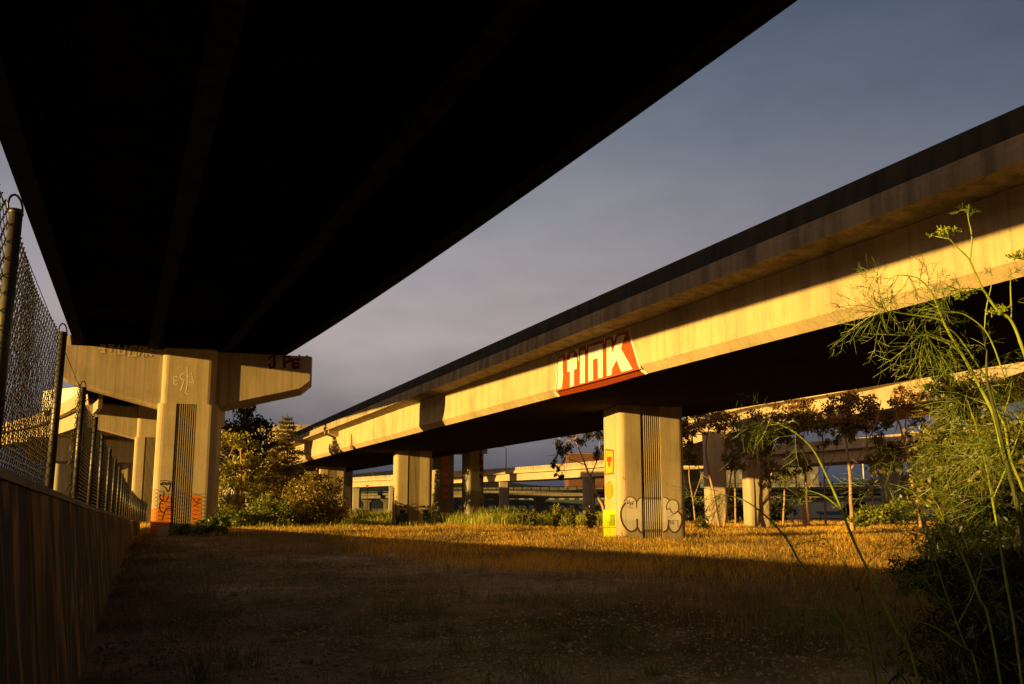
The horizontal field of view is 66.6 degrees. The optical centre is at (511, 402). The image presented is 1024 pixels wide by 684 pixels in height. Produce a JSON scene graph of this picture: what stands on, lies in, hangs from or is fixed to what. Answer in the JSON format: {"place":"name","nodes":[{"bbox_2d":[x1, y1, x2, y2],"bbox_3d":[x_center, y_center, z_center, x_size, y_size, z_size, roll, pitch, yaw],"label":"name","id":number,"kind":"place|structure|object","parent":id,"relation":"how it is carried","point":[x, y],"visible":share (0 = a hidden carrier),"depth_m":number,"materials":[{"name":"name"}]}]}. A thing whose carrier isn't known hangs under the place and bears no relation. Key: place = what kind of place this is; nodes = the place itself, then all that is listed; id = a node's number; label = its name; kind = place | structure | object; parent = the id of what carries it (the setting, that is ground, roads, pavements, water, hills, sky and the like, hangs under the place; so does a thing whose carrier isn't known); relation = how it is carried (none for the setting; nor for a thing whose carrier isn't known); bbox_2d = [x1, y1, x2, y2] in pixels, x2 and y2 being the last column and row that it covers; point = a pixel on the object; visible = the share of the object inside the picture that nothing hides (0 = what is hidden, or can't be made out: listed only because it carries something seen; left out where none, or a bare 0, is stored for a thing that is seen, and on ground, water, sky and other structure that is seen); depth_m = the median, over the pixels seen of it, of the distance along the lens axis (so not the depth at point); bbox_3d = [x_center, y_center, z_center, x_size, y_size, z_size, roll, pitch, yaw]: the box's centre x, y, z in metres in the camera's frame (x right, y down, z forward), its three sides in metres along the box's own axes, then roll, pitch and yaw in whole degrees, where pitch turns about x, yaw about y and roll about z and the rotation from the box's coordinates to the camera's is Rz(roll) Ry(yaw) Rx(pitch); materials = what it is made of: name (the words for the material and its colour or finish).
{"place":"outdoors","nodes":[
{"label":"outdoors","id":0,"kind":"place"},
{"bbox_2d":[0,0,1023,485],"label":"sky","id":1,"kind":"structure","parent":0,"point":[824,96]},
{"bbox_2d":[41,469,998,508],"bbox_3d":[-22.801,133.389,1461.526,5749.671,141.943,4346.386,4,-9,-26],"label":"hills","id":2,"kind":"structure","parent":0,"point":[377,504],"depth_m":2660.29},
{"bbox_2d":[78,509,982,683],"bbox_3d":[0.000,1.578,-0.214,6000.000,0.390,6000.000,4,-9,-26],"label":"ground","id":3,"kind":"structure","parent":0,"point":[102,631],"depth_m":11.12,"materials":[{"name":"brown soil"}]},
{"bbox_2d":[0,467,139,683],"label":"retaining wall","id":4,"kind":"structure","parent":3,"relation":"on","point":[62,555],"depth_m":5.82,"materials":[{"name":"brown wood"}]},
{"bbox_2d":[0,184,147,521],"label":"chain link fence","id":5,"kind":"object","parent":4,"relation":"on","point":[102,489],"visible":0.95,"depth_m":6.56,"materials":[{"name":"metal"}]},
{"bbox_2d":[2,392,137,495],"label":"curved ramp","id":6,"kind":"structure","parent":3,"relation":"on","point":[122,451],"depth_m":99.52,"materials":[{"name":"grey concrete"}]},
{"bbox_2d":[42,387,79,414],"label":"box truck","id":7,"kind":"object","parent":6,"relation":"on","point":[67,393],"visible":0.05,"depth_m":95.36,"materials":[{"name":"white paint"}]},
{"bbox_2d":[168,507,231,535],"bbox_3d":[-15.839,6.080,39.537,3.360,1.562,1.648,0,-8,1],"label":"shrub","id":8,"kind":"object","parent":3,"relation":"on","point":[217,523],"visible":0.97,"depth_m":39.28,"materials":[{"name":"green plant"}]},
{"bbox_2d":[218,428,272,515],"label":"gum tree","id":9,"kind":"object","parent":3,"relation":"on","point":[235,442],"visible":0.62,"depth_m":65.96,"materials":[{"name":"green plant"}]},
{"bbox_2d":[220,509,271,527],"bbox_3d":[-20.871,9.106,60.521,3.578,1.708,4.436,-6,-10,39],"label":"shrub","id":10,"kind":"object","parent":3,"relation":"on","point":[236,520],"visible":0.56,"depth_m":59.83,"materials":[{"name":"green plant"}]},
{"bbox_2d":[219,405,280,513],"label":"evergreen tree","id":11,"kind":"object","parent":3,"relation":"on","point":[247,425],"visible":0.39,"depth_m":95.43,"materials":[{"name":"green plant"}]},
{"bbox_2d":[243,493,301,527],"bbox_3d":[-19.117,8.713,62.082,4.217,2.980,5.458,4,-9,-26],"label":"shrub","id":12,"kind":"object","parent":3,"relation":"on","point":[270,509],"visible":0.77,"depth_m":61.10,"materials":[{"name":"green plant"}]},
{"bbox_2d":[256,449,288,516],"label":"conifer","id":13,"kind":"object","parent":3,"relation":"on","point":[269,474],"visible":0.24,"depth_m":71.64,"materials":[{"name":"green plant"}]},
{"bbox_2d":[269,633,289,641],"bbox_3d":[-3.056,3.116,10.250,0.278,0.174,0.202,4,-9,-26],"label":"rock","id":14,"kind":"object","parent":3,"relation":"on","point":[276,636],"visible":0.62,"depth_m":10.18,"materials":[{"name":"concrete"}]},
{"bbox_2d":[255,416,317,523],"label":"conifer","id":15,"kind":"object","parent":3,"relation":"on","point":[284,439],"visible":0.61,"depth_m":67.77,"materials":[{"name":"green plant"}]},
{"bbox_2d":[299,658,313,663],"bbox_3d":[-2.228,2.813,8.472,0.161,0.074,0.100,4,-9,-26],"label":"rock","id":16,"kind":"object","parent":3,"relation":"on","point":[309,660],"visible":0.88,"depth_m":8.45,"materials":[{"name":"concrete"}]},
{"bbox_2d":[275,468,358,526],"bbox_3d":[-16.329,7.934,64.448,6.864,5.154,6.124,4,-9,-26],"label":"shrub","id":17,"kind":"object","parent":3,"relation":"on","point":[310,504],"visible":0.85,"depth_m":63.87,"materials":[{"name":"green plant"}]},
{"bbox_2d":[221,425,487,513],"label":"flyover","id":18,"kind":"object","parent":3,"relation":"on","point":[299,427],"visible":0.05,"depth_m":151.67,"materials":[{"name":"concrete"}]},
{"bbox_2d":[0,0,796,536],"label":"girder viaduct","id":19,"kind":"object","parent":3,"relation":"on","point":[230,204],"visible":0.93,"depth_m":19.05,"materials":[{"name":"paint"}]},
{"bbox_2d":[345,450,483,519],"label":"neighbouring viaduct","id":20,"kind":"object","parent":3,"relation":"on","point":[443,480],"visible":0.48,"depth_m":79.05,"materials":[{"name":"grey concrete"}]},
{"bbox_2d":[255,504,602,529],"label":"tall weeds","id":21,"kind":"object","parent":3,"relation":"on","point":[488,517],"visible":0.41,"depth_m":67.10,"materials":[{"name":"green plant"}]},
{"bbox_2d":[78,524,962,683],"bbox_3d":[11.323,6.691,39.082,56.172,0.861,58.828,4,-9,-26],"label":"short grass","id":22,"kind":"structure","parent":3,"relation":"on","point":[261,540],"depth_m":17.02,"materials":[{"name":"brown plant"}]},
{"bbox_2d":[513,507,528,526],"bbox_3d":[0.760,8.678,57.920,1.013,1.902,1.192,-4,-9,25],"label":"weed clump","id":23,"kind":"object","parent":3,"relation":"on","point":[520,518],"visible":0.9,"depth_m":57.81,"materials":[{"name":"green plant"}]},
{"bbox_2d":[454,488,604,512],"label":"warehouse","id":24,"kind":"structure","parent":3,"relation":"on","point":[549,503],"depth_m":285.27,"materials":[{"name":"glass"}]},
{"bbox_2d":[526,508,536,527],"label":"weed clump","id":25,"kind":"object","parent":3,"relation":"on","point":[532,518],"visible":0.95,"depth_m":55.76,"materials":[{"name":"green plant"}]},
{"bbox_2d":[138,519,939,592],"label":"dry grass","id":26,"kind":"structure","parent":3,"relation":"on","point":[832,525],"depth_m":30.17,"materials":[{"name":"yellow plant"}]},
{"bbox_2d":[551,503,561,528],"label":"weed clump","id":27,"kind":"object","parent":3,"relation":"on","point":[556,516],"visible":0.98,"depth_m":56.87,"materials":[{"name":"green plant"}]},
{"bbox_2d":[140,547,985,683],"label":"green tufts","id":28,"kind":"object","parent":3,"relation":"on","point":[237,651],"visible":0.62,"depth_m":9.93,"materials":[{"name":"plant"}]},
{"bbox_2d":[563,507,575,528],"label":"weed clump","id":29,"kind":"object","parent":3,"relation":"on","point":[570,520],"visible":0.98,"depth_m":54.82,"materials":[{"name":"green plant"}]},
{"bbox_2d":[549,430,604,509],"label":"gum tree","id":30,"kind":"object","parent":3,"relation":"on","point":[561,450],"visible":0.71,"depth_m":104.90,"materials":[{"name":"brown plant"}]},
{"bbox_2d":[564,452,604,487],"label":"brick building","id":31,"kind":"structure","parent":3,"relation":"on","point":[587,457],"depth_m":332.76,"materials":[{"name":"red brick"}]},
{"bbox_2d":[583,505,598,528],"bbox_3d":[5.464,8.041,53.902,0.976,1.967,1.012,4,-9,-26],"label":"weed clump","id":32,"kind":"object","parent":3,"relation":"on","point":[590,522],"visible":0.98,"depth_m":53.74,"materials":[{"name":"green plant"}]},
{"bbox_2d":[223,421,1023,519],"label":"long viaduct","id":33,"kind":"object","parent":3,"relation":"on","point":[503,477],"visible":0.38,"depth_m":149.06,"materials":[{"name":"concrete"}]},
{"bbox_2d":[227,105,1023,539],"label":"concrete viaduct","id":34,"kind":"object","parent":3,"relation":"on","point":[637,369],"visible":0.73,"depth_m":26.55,"materials":[{"name":"concrete"}]},
{"bbox_2d":[352,481,922,515],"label":"railed viaduct","id":35,"kind":"object","parent":3,"relation":"on","point":[539,497],"visible":0.37,"depth_m":195.17,"materials":[{"name":"grey concrete"}]},
{"bbox_2d":[683,427,703,524],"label":"gum tree","id":36,"kind":"object","parent":3,"relation":"on","point":[688,456],"visible":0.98,"depth_m":59.83,"materials":[{"name":"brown plant"}]},
{"bbox_2d":[694,513,708,530],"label":"weed clump","id":37,"kind":"object","parent":3,"relation":"on","point":[703,523],"visible":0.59,"depth_m":49.65,"materials":[{"name":"green plant"}]},
{"bbox_2d":[682,410,739,527],"bbox_3d":[15.242,4.885,60.176,4.781,10.044,5.020,-3,-8,22],"label":"gum tree","id":38,"kind":"object","parent":3,"relation":"on","point":[717,417],"visible":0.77,"depth_m":59.95,"materials":[{"name":"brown plant"}]},
{"bbox_2d":[727,412,740,524],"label":"gum tree","id":39,"kind":"object","parent":3,"relation":"on","point":[735,509],"visible":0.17,"depth_m":73.95,"materials":[{"name":"brown plant"}]},
{"bbox_2d":[684,487,799,523],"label":"shrub","id":40,"kind":"object","parent":3,"relation":"on","point":[740,508],"visible":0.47,"depth_m":81.72,"materials":[{"name":"green plant"}]},
{"bbox_2d":[684,466,818,501],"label":"office block","id":41,"kind":"structure","parent":3,"relation":"on","point":[812,475],"depth_m":261.27,"materials":[{"name":"grey glass"}]},
{"bbox_2d":[721,403,801,528],"bbox_3d":[19.034,4.918,59.849,6.382,10.037,5.359,-1,-8,5],"label":"gum tree","id":42,"kind":"object","parent":3,"relation":"on","point":[772,474],"visible":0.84,"depth_m":59.67,"materials":[{"name":"green plant"}]},
{"bbox_2d":[667,462,883,683],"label":"fennel","id":43,"kind":"object","parent":3,"relation":"on","point":[828,600],"visible":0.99,"depth_m":2.90,"materials":[{"name":"green plant"}]},
{"bbox_2d":[777,428,804,523],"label":"gum tree","id":44,"kind":"object","parent":3,"relation":"on","point":[792,458],"visible":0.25,"depth_m":71.96,"materials":[{"name":"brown plant"}]},
{"bbox_2d":[769,398,837,527],"bbox_3d":[22.579,4.650,59.994,4.638,10.551,4.286,4,-9,-26],"label":"gum tree","id":45,"kind":"object","parent":3,"relation":"on","point":[808,419],"visible":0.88,"depth_m":59.88,"materials":[{"name":"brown plant"}]},
{"bbox_2d":[764,594,872,683],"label":"fennel","id":46,"kind":"object","parent":3,"relation":"on","point":[850,650],"visible":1,"depth_m":2.80,"materials":[{"name":"green plant"}]},
{"bbox_2d":[718,392,920,683],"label":"fennel","id":47,"kind":"object","parent":3,"relation":"on","point":[839,506],"visible":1,"depth_m":2.70,"materials":[{"name":"green plant"}]},
{"bbox_2d":[813,423,841,523],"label":"gum tree","id":48,"kind":"object","parent":3,"relation":"on","point":[823,443],"visible":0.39,"depth_m":67.94,"materials":[{"name":"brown plant"}]},
{"bbox_2d":[816,511,846,517],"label":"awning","id":49,"kind":"object","parent":3,"relation":"on","point":[831,512],"visible":0.33,"depth_m":127.09,"materials":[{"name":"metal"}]},
{"bbox_2d":[770,498,914,517],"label":"shed","id":50,"kind":"structure","parent":3,"relation":"on","point":[816,504],"depth_m":129.97,"materials":[{"name":"grey metal"}]},
{"bbox_2d":[819,389,883,530],"bbox_3d":[22.050,3.602,49.689,5.342,9.932,3.290,4,-9,-26],"label":"gum tree","id":51,"kind":"object","parent":3,"relation":"on","point":[848,424],"visible":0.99,"depth_m":49.92,"materials":[{"name":"green plant"}]},
{"bbox_2d":[774,525,929,683],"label":"fennel","id":52,"kind":"object","parent":3,"relation":"on","point":[823,538],"visible":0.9,"depth_m":3.40,"materials":[{"name":"green plant"}]},
{"bbox_2d":[682,362,1023,526],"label":"viaduct","id":53,"kind":"object","parent":3,"relation":"on","point":[716,449],"visible":0.17,"depth_m":63.71,"materials":[{"name":"concrete"}]},
{"bbox_2d":[839,500,866,518],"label":"shrub","id":54,"kind":"object","parent":3,"relation":"on","point":[847,509],"visible":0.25,"depth_m":94.91,"materials":[{"name":"green plant"}]},
{"bbox_2d":[836,596,874,683],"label":"fennel","id":55,"kind":"object","parent":3,"relation":"on","point":[864,642],"visible":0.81,"depth_m":3.60,"materials":[{"name":"green plant"}]},
{"bbox_2d":[860,418,886,524],"bbox_3d":[29.303,4.872,63.505,2.968,11.008,2.400,4,-9,-26],"label":"gum tree","id":56,"kind":"object","parent":3,"relation":"on","point":[880,433],"visible":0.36,"depth_m":63.94,"materials":[{"name":"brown plant"}]},
{"bbox_2d":[846,497,921,530],"bbox_3d":[24.202,7.269,50.205,5.766,2.613,4.040,4,-9,-26],"label":"shrub","id":57,"kind":"object","parent":3,"relation":"on","point":[863,519],"visible":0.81,"depth_m":49.73,"materials":[{"name":"green plant"}]},
{"bbox_2d":[864,384,928,527],"bbox_3d":[25.559,3.750,52.124,4.676,10.277,4.103,0,-8,-2],"label":"gum tree","id":58,"kind":"object","parent":3,"relation":"on","point":[886,424],"visible":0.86,"depth_m":51.94,"materials":[{"name":"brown plant"}]},
{"bbox_2d":[901,417,925,521],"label":"gum tree","id":59,"kind":"object","parent":3,"relation":"on","point":[916,420],"visible":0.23,"depth_m":69.97,"materials":[{"name":"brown plant"}]},
{"bbox_2d":[899,408,939,527],"bbox_3d":[30.887,4.941,58.171,6.107,9.419,4.042,4,-9,-26],"label":"gum tree","id":60,"kind":"object","parent":3,"relation":"on","point":[923,412],"visible":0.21,"depth_m":57.95,"materials":[{"name":"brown plant"}]},
{"bbox_2d":[830,433,1013,683],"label":"fennel","id":61,"kind":"object","parent":3,"relation":"on","point":[978,596],"visible":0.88,"depth_m":3.00,"materials":[{"name":"green plant"}]},
{"bbox_2d":[822,484,1023,683],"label":"bush","id":62,"kind":"object","parent":3,"relation":"on","point":[914,625],"visible":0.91,"depth_m":3.11,"materials":[{"name":"green plant"}]},
{"bbox_2d":[824,251,1023,524],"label":"fennel","id":63,"kind":"object","parent":3,"relation":"on","point":[960,352],"visible":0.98,"depth_m":2.35,"materials":[{"name":"green plant"}]},
{"bbox_2d":[881,541,994,679],"bbox_3d":[4.577,2.113,7.926,1.453,1.468,1.212,2,-8,-13],"label":"bush","id":64,"kind":"object","parent":3,"relation":"on","point":[922,565],"visible":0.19,"depth_m":7.94,"materials":[{"name":"green plant"}]},
{"bbox_2d":[873,370,1023,683],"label":"fennel","id":65,"kind":"object","parent":3,"relation":"on","point":[996,522],"visible":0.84,"depth_m":2.90,"materials":[{"name":"green plant"}]},
{"bbox_2d":[877,525,1023,683],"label":"bush","id":66,"kind":"object","parent":3,"relation":"on","point":[1007,659],"visible":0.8,"depth_m":4.50,"materials":[{"name":"green plant"}]},
{"bbox_2d":[898,396,1023,531],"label":"bush","id":67,"kind":"object","parent":3,"relation":"on","point":[986,421],"visible":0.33,"depth_m":10.74,"materials":[{"name":"green plant"}]},
{"bbox_2d":[901,273,1023,498],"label":"fennel","id":68,"kind":"object","parent":3,"relation":"on","point":[1004,425],"visible":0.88,"depth_m":2.54,"materials":[{"name":"green plant"}]},
{"bbox_2d":[902,475,1023,608],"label":"bush","id":69,"kind":"object","parent":3,"relation":"on","point":[1007,511],"visible":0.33,"depth_m":7.94,"materials":[{"name":"green plant"}]},
{"bbox_2d":[922,369,1013,468],"bbox_3d":[25.533,2.778,44.191,5.926,9.887,4.149,4,-9,-26],"label":"gum tree","id":70,"kind":"object","parent":3,"relation":"on","point":[963,389],"visible":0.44,"depth_m":44.19,"materials":[{"name":"green plant"}]},
{"bbox_2d":[917,203,1023,379],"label":"fennel","id":71,"kind":"object","parent":3,"relation":"on","point":[998,308],"visible":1,"depth_m":2.20,"materials":[{"name":"green plant"}]},
{"bbox_2d":[942,320,1023,552],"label":"fennel","id":72,"kind":"object","parent":3,"relation":"on","point":[1003,448],"visible":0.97,"depth_m":2.30,"materials":[{"name":"green plant"}]}
]}

